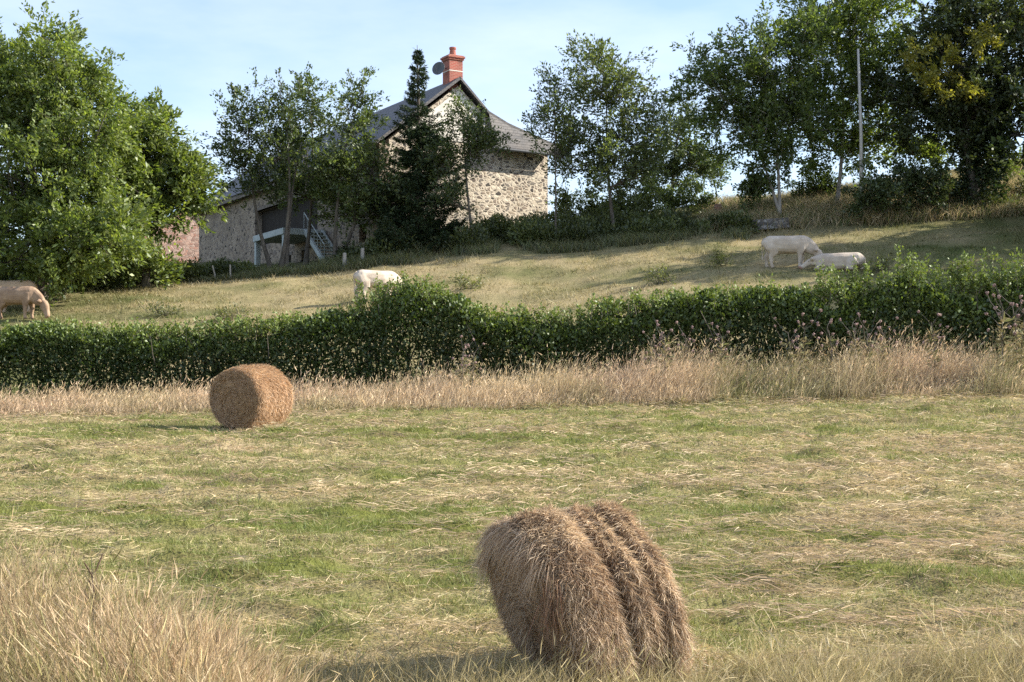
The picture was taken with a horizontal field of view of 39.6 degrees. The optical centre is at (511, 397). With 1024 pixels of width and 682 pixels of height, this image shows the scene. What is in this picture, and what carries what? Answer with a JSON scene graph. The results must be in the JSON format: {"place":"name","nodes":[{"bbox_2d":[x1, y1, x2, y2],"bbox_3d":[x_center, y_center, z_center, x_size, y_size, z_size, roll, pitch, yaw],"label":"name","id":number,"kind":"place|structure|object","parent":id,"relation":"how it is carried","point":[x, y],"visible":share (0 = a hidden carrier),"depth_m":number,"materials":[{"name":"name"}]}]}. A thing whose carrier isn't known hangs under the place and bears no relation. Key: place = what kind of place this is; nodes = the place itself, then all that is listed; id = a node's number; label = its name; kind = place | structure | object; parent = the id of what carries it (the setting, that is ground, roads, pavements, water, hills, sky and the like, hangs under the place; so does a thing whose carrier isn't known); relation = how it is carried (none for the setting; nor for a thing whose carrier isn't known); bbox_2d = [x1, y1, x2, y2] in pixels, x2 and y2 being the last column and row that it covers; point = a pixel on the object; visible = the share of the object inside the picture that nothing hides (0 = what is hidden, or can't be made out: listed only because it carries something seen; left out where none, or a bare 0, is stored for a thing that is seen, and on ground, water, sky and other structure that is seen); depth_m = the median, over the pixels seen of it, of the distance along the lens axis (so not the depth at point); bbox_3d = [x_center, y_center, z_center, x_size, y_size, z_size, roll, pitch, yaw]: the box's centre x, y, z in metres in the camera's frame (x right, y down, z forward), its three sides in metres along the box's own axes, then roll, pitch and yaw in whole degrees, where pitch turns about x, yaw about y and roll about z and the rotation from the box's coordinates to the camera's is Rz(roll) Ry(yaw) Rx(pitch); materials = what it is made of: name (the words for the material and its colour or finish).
{"place":"outdoors","nodes":[
{"label":"outdoors","id":0,"kind":"place"},
{"bbox_2d":[0,513,341,681],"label":"corner grass","id":1,"kind":"structure","parent":0,"point":[54,636],"depth_m":7.80,"materials":[{"name":"plant"}]},
{"bbox_2d":[0,169,1023,681],"bbox_3d":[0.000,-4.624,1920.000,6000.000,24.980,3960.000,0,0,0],"label":"ground","id":2,"kind":"structure","parent":0,"point":[472,265],"depth_m":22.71,"materials":[{"name":"green plant"}]},
{"bbox_2d":[0,280,37,312],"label":"cow","id":3,"kind":"object","parent":2,"relation":"on","point":[11,283],"visible":0.38,"depth_m":59.27},
{"bbox_2d":[0,286,49,318],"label":"cow","id":4,"kind":"object","parent":2,"relation":"on","point":[26,296],"visible":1,"depth_m":56.88},
{"bbox_2d":[0,0,171,305],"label":"walnut tree","id":5,"kind":"object","parent":2,"relation":"on","point":[54,142],"visible":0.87,"depth_m":60.59,"materials":[{"name":"green plant"}]},
{"bbox_2d":[83,552,104,621],"bbox_3d":[-2.557,1.455,8.697,0.127,1.006,0.129,0,0,0],"label":"dock plant","id":6,"kind":"object","parent":2,"relation":"on","point":[94,590],"visible":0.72,"depth_m":8.71,"materials":[{"name":"brown plant"}]},
{"bbox_2d":[23,85,231,289],"bbox_3d":[-16.710,-9.486,62.830,7.634,10.053,11.711,0,0,0],"label":"walnut tree","id":7,"kind":"object","parent":2,"relation":"on","point":[176,176],"visible":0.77,"depth_m":64.55,"materials":[{"name":"green plant"}]},
{"bbox_2d":[137,296,185,318],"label":"weed clump","id":8,"kind":"object","parent":2,"relation":"on","point":[162,312],"visible":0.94,"depth_m":57.84,"materials":[{"name":"green plant"}]},
{"bbox_2d":[144,212,198,262],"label":"stone barn","id":9,"kind":"structure","parent":2,"relation":"on","point":[189,243],"depth_m":109.66,"materials":[{"name":"stone"}]},
{"bbox_2d":[202,299,254,321],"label":"weed clump","id":10,"kind":"object","parent":2,"relation":"on","point":[224,314],"visible":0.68,"depth_m":56.42,"materials":[{"name":"green plant"}]},
{"bbox_2d":[200,363,294,431],"bbox_3d":[-5.592,-0.011,30.572,2.144,1.527,2.124,0,0,0],"label":"hay bale","id":11,"kind":"object","parent":2,"relation":"on","point":[244,396],"visible":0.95,"depth_m":30.09,"materials":[{"name":"plant"}]},
{"bbox_2d":[199,67,322,266],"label":"plum tree","id":12,"kind":"object","parent":2,"relation":"on","point":[268,140],"visible":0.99,"depth_m":69.20,"materials":[{"name":"green plant"}]},
{"bbox_2d":[261,61,376,264],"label":"plum tree","id":13,"kind":"object","parent":2,"relation":"on","point":[313,99],"visible":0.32,"depth_m":71.93,"materials":[{"name":"green plant"}]},
{"bbox_2d":[342,253,345,263],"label":"fence post","id":14,"kind":"object","parent":2,"relation":"on","point":[344,257],"visible":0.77,"depth_m":67.42,"materials":[{"name":"grey wood"}]},
{"bbox_2d":[293,66,417,260],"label":"plum tree","id":15,"kind":"object","parent":2,"relation":"on","point":[332,162],"visible":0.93,"depth_m":69.67,"materials":[{"name":"green plant"}]},
{"bbox_2d":[360,248,363,261],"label":"fence post","id":16,"kind":"object","parent":2,"relation":"on","point":[362,253],"visible":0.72,"depth_m":67.92,"materials":[{"name":"grey wood"}]},
{"bbox_2d":[191,47,554,265],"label":"farmhouse","id":17,"kind":"object","parent":2,"relation":"on","point":[516,185],"visible":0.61,"depth_m":76.41,"materials":[{"name":"stone"}]},
{"bbox_2d":[353,270,403,300],"bbox_3d":[-5.481,-4.684,59.707,2.515,1.332,0.698,0,0,-28],"label":"cow","id":18,"kind":"object","parent":2,"relation":"on","point":[366,277],"visible":0.56,"depth_m":59.23},
{"bbox_2d":[363,47,466,251],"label":"spruce tree","id":19,"kind":"object","parent":2,"relation":"on","point":[421,219],"visible":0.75,"depth_m":69.74,"materials":[{"name":"green plant"}]},
{"bbox_2d":[452,335,474,396],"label":"thistle plant","id":20,"kind":"object","parent":2,"relation":"on","point":[462,365],"visible":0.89,"depth_m":38.15,"materials":[{"name":"green plant"}]},
{"bbox_2d":[409,84,519,235],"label":"plum tree","id":21,"kind":"object","parent":2,"relation":"on","point":[470,129],"visible":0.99,"depth_m":68.64,"materials":[{"name":"green plant"}]},
{"bbox_2d":[446,268,488,290],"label":"weed clump","id":22,"kind":"object","parent":2,"relation":"on","point":[461,284],"visible":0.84,"depth_m":59.83,"materials":[{"name":"green plant"}]},
{"bbox_2d":[463,342,484,390],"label":"thistle plant","id":23,"kind":"object","parent":2,"relation":"on","point":[474,362],"visible":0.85,"depth_m":37.84,"materials":[{"name":"green plant"}]},
{"bbox_2d":[0,241,1023,401],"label":"hedge","id":24,"kind":"object","parent":2,"relation":"on","point":[516,334],"visible":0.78,"depth_m":40.38,"materials":[{"name":"green plant"}]},
{"bbox_2d":[0,390,1023,681],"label":"raked hay","id":25,"kind":"object","parent":2,"relation":"on","point":[980,538],"visible":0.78,"depth_m":18.14,"materials":[{"name":"plant"}]},
{"bbox_2d":[0,319,1023,417],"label":"tall grass","id":26,"kind":"structure","parent":2,"relation":"on","point":[912,378],"depth_m":37.14,"materials":[{"name":"plant"}]},
{"bbox_2d":[0,175,1023,292],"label":"undergrowth","id":27,"kind":"object","parent":2,"relation":"on","point":[590,231],"visible":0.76,"depth_m":68.43,"materials":[{"name":"green plant"}]},
{"bbox_2d":[0,213,1023,392],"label":"pasture grass","id":28,"kind":"structure","parent":2,"relation":"on","point":[176,319],"depth_m":61.48,"materials":[{"name":"green plant"}]},
{"bbox_2d":[517,61,588,242],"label":"young tree","id":29,"kind":"object","parent":2,"relation":"on","point":[544,109],"visible":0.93,"depth_m":68.41,"materials":[{"name":"green plant"}]},
{"bbox_2d":[540,176,615,219],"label":"lilac bush","id":30,"kind":"object","parent":2,"relation":"on","point":[565,200],"visible":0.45,"depth_m":74.11,"materials":[{"name":"green plant"}]},
{"bbox_2d":[445,497,734,681],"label":"hay bale","id":31,"kind":"object","parent":2,"relation":"on","point":[577,576],"visible":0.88,"depth_m":9.30,"materials":[{"name":"plant"}]},
{"bbox_2d":[540,29,687,227],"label":"ash tree","id":32,"kind":"object","parent":2,"relation":"on","point":[638,163],"visible":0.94,"depth_m":69.00,"materials":[{"name":"green plant"}]},
{"bbox_2d":[603,171,669,212],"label":"lilac bush","id":33,"kind":"object","parent":2,"relation":"on","point":[645,190],"visible":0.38,"depth_m":74.79,"materials":[{"name":"green plant"}]},
{"bbox_2d":[642,331,662,391],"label":"thistle plant","id":34,"kind":"object","parent":2,"relation":"on","point":[650,352],"visible":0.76,"depth_m":38.01,"materials":[{"name":"green plant"}]},
{"bbox_2d":[642,263,678,285],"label":"weed clump","id":35,"kind":"object","parent":2,"relation":"on","point":[667,275],"visible":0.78,"depth_m":57.56,"materials":[{"name":"green plant"}]},
{"bbox_2d":[653,320,675,382],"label":"thistle plant","id":36,"kind":"object","parent":2,"relation":"on","point":[664,344],"visible":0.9,"depth_m":37.71,"materials":[{"name":"green plant"}]},
{"bbox_2d":[673,321,694,383],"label":"thistle plant","id":37,"kind":"object","parent":2,"relation":"on","point":[683,335],"visible":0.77,"depth_m":38.21,"materials":[{"name":"green plant"}]},
{"bbox_2d":[638,89,732,208],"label":"maple tree","id":38,"kind":"object","parent":2,"relation":"on","point":[683,150],"visible":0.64,"depth_m":84.62,"materials":[{"name":"green plant"}]},
{"bbox_2d":[652,173,720,215],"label":"lilac bush","id":39,"kind":"object","parent":2,"relation":"on","point":[677,200],"visible":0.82,"depth_m":75.80,"materials":[{"name":"green plant"}]},
{"bbox_2d":[698,243,734,269],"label":"weed clump","id":40,"kind":"object","parent":2,"relation":"on","point":[721,259],"visible":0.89,"depth_m":59.94,"materials":[{"name":"green plant"}]},
{"bbox_2d":[714,204,720,212],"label":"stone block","id":41,"kind":"structure","parent":2,"relation":"on","point":[717,205],"depth_m":73.80,"materials":[{"name":"grey stone"}]},
{"bbox_2d":[709,322,729,377],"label":"thistle plant","id":42,"kind":"object","parent":2,"relation":"on","point":[721,343],"visible":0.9,"depth_m":38.20,"materials":[{"name":"green plant"}]},
{"bbox_2d":[703,153,737,197],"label":"tree","id":43,"kind":"object","parent":2,"relation":"on","point":[726,171],"visible":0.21,"depth_m":89.82,"materials":[{"name":"green plant"}]},
{"bbox_2d":[652,0,844,215],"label":"oak tree","id":44,"kind":"object","parent":2,"relation":"on","point":[753,117],"visible":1,"depth_m":70.89,"materials":[{"name":"green plant"}]},
{"bbox_2d":[731,171,782,211],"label":"elder bush","id":45,"kind":"object","parent":2,"relation":"on","point":[752,189],"visible":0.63,"depth_m":72.66,"materials":[{"name":"green plant"}]},
{"bbox_2d":[752,217,788,230],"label":"stone trough","id":46,"kind":"object","parent":2,"relation":"on","point":[767,222],"visible":0.73,"depth_m":69.22,"materials":[{"name":"grey stone"}]},
{"bbox_2d":[774,317,804,392],"bbox_3d":[7.283,-1.100,37.590,0.765,2.089,0.664,0,0,-23],"label":"thistle plant","id":47,"kind":"object","parent":2,"relation":"on","point":[791,343],"visible":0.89,"depth_m":37.62,"materials":[{"name":"green plant"}]},
{"bbox_2d":[761,235,821,267],"bbox_3d":[11.716,-6.089,59.367,2.594,1.374,0.720,0,0,8],"label":"cow","id":48,"kind":"object","parent":2,"relation":"on","point":[798,245],"visible":0.91,"depth_m":59.14},
{"bbox_2d":[794,309,821,381],"bbox_3d":[7.885,-1.161,38.078,0.836,2.432,0.708,0,0,21],"label":"thistle plant","id":49,"kind":"object","parent":2,"relation":"on","point":[802,344],"visible":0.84,"depth_m":38.10,"materials":[{"name":"green plant"}]},
{"bbox_2d":[781,157,845,199],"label":"lilac bush","id":50,"kind":"object","parent":2,"relation":"on","point":[831,184],"visible":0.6,"depth_m":75.70,"materials":[{"name":"green plant"}]},
{"bbox_2d":[816,318,838,389],"bbox_3d":[8.474,-1.030,37.878,0.678,2.237,0.687,0,0,-33],"label":"thistle plant","id":51,"kind":"object","parent":2,"relation":"on","point":[830,340],"visible":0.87,"depth_m":37.89,"materials":[{"name":"green plant"}]},
{"bbox_2d":[798,252,865,270],"bbox_3d":[13.138,-5.587,58.438,2.715,0.760,0.991,0,0,8],"label":"cow","id":52,"kind":"object","parent":2,"relation":"on","point":[838,260],"visible":0.76,"depth_m":58.10},
{"bbox_2d":[762,0,935,203],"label":"poplar tree","id":53,"kind":"object","parent":2,"relation":"on","point":[857,18],"visible":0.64,"depth_m":73.39,"materials":[{"name":"green plant"}]},
{"bbox_2d":[839,314,864,383],"bbox_3d":[9.200,-1.212,38.017,0.691,2.101,0.651,0,0,-37],"label":"thistle plant","id":54,"kind":"object","parent":2,"relation":"on","point":[854,333],"visible":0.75,"depth_m":38.01,"materials":[{"name":"green plant"}]},
{"bbox_2d":[692,158,1023,232],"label":"bank grass","id":55,"kind":"structure","parent":2,"relation":"on","point":[799,211],"depth_m":70.70,"materials":[{"name":"plant"}]},
{"bbox_2d":[857,49,862,190],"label":"utility pole","id":56,"kind":"object","parent":2,"relation":"on","point":[860,119],"visible":0.64,"depth_m":71.44,"materials":[{"name":"wood"}]},
{"bbox_2d":[856,312,882,390],"bbox_3d":[9.409,-1.153,37.445,0.689,2.193,0.754,0,0,9],"label":"thistle plant","id":57,"kind":"object","parent":2,"relation":"on","point":[868,343],"visible":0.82,"depth_m":37.50,"materials":[{"name":"green plant"}]},
{"bbox_2d":[859,252,897,275],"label":"weed clump","id":58,"kind":"object","parent":2,"relation":"on","point":[876,268],"visible":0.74,"depth_m":57.38,"materials":[{"name":"green plant"}]},
{"bbox_2d":[875,317,897,382],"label":"thistle plant","id":59,"kind":"object","parent":2,"relation":"on","point":[896,342],"visible":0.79,"depth_m":38.20,"materials":[{"name":"green plant"}]},
{"bbox_2d":[837,152,959,223],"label":"bramble bush","id":60,"kind":"object","parent":2,"relation":"on","point":[913,182],"visible":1,"depth_m":69.17,"materials":[{"name":"green plant"}]},
{"bbox_2d":[917,310,948,384],"bbox_3d":[11.237,-1.236,37.911,0.687,2.237,0.677,0,0,-33],"label":"thistle plant","id":61,"kind":"object","parent":2,"relation":"on","point":[934,336],"visible":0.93,"depth_m":37.84,"materials":[{"name":"green plant"}]},
{"bbox_2d":[846,0,1023,207],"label":"ivy tree","id":62,"kind":"object","parent":2,"relation":"on","point":[971,109],"visible":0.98,"depth_m":69.90,"materials":[{"name":"green plant"}]},
{"bbox_2d":[877,131,1023,180],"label":"hazel bush","id":63,"kind":"object","parent":2,"relation":"on","point":[931,150],"visible":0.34,"depth_m":76.32,"materials":[{"name":"green plant"}]},
{"bbox_2d":[984,291,1013,386],"bbox_3d":[12.941,-1.530,37.555,0.813,2.626,0.864,0,0,-14],"label":"thistle plant","id":64,"kind":"object","parent":2,"relation":"on","point":[998,340],"visible":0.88,"depth_m":37.48,"materials":[{"name":"green plant"}]},
{"bbox_2d":[985,80,1023,166],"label":"shade tree","id":65,"kind":"object","parent":2,"relation":"on","point":[1012,146],"visible":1,"depth_m":65.17,"materials":[{"name":"green plant"}]},
{"bbox_2d":[992,284,1023,377],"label":"thistle plant","id":66,"kind":"object","parent":2,"relation":"on","point":[1015,319],"visible":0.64,"depth_m":38.03,"materials":[{"name":"green plant"}]},
{"bbox_2d":[1009,295,1023,376],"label":"thistle plant","id":67,"kind":"object","parent":2,"relation":"on","point":[1021,331],"visible":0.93,"depth_m":37.34,"materials":[{"name":"green plant"}]},
{"bbox_2d":[0,0,1023,252],"label":"sky","id":68,"kind":"structure","parent":0,"point":[189,49],"materials":[{"name":"blue"}]},
{"bbox_2d":[233,572,1023,681],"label":"front grass","id":69,"kind":"structure","parent":0,"point":[861,673],"depth_m":9.26,"materials":[{"name":"plant"}]}
]}

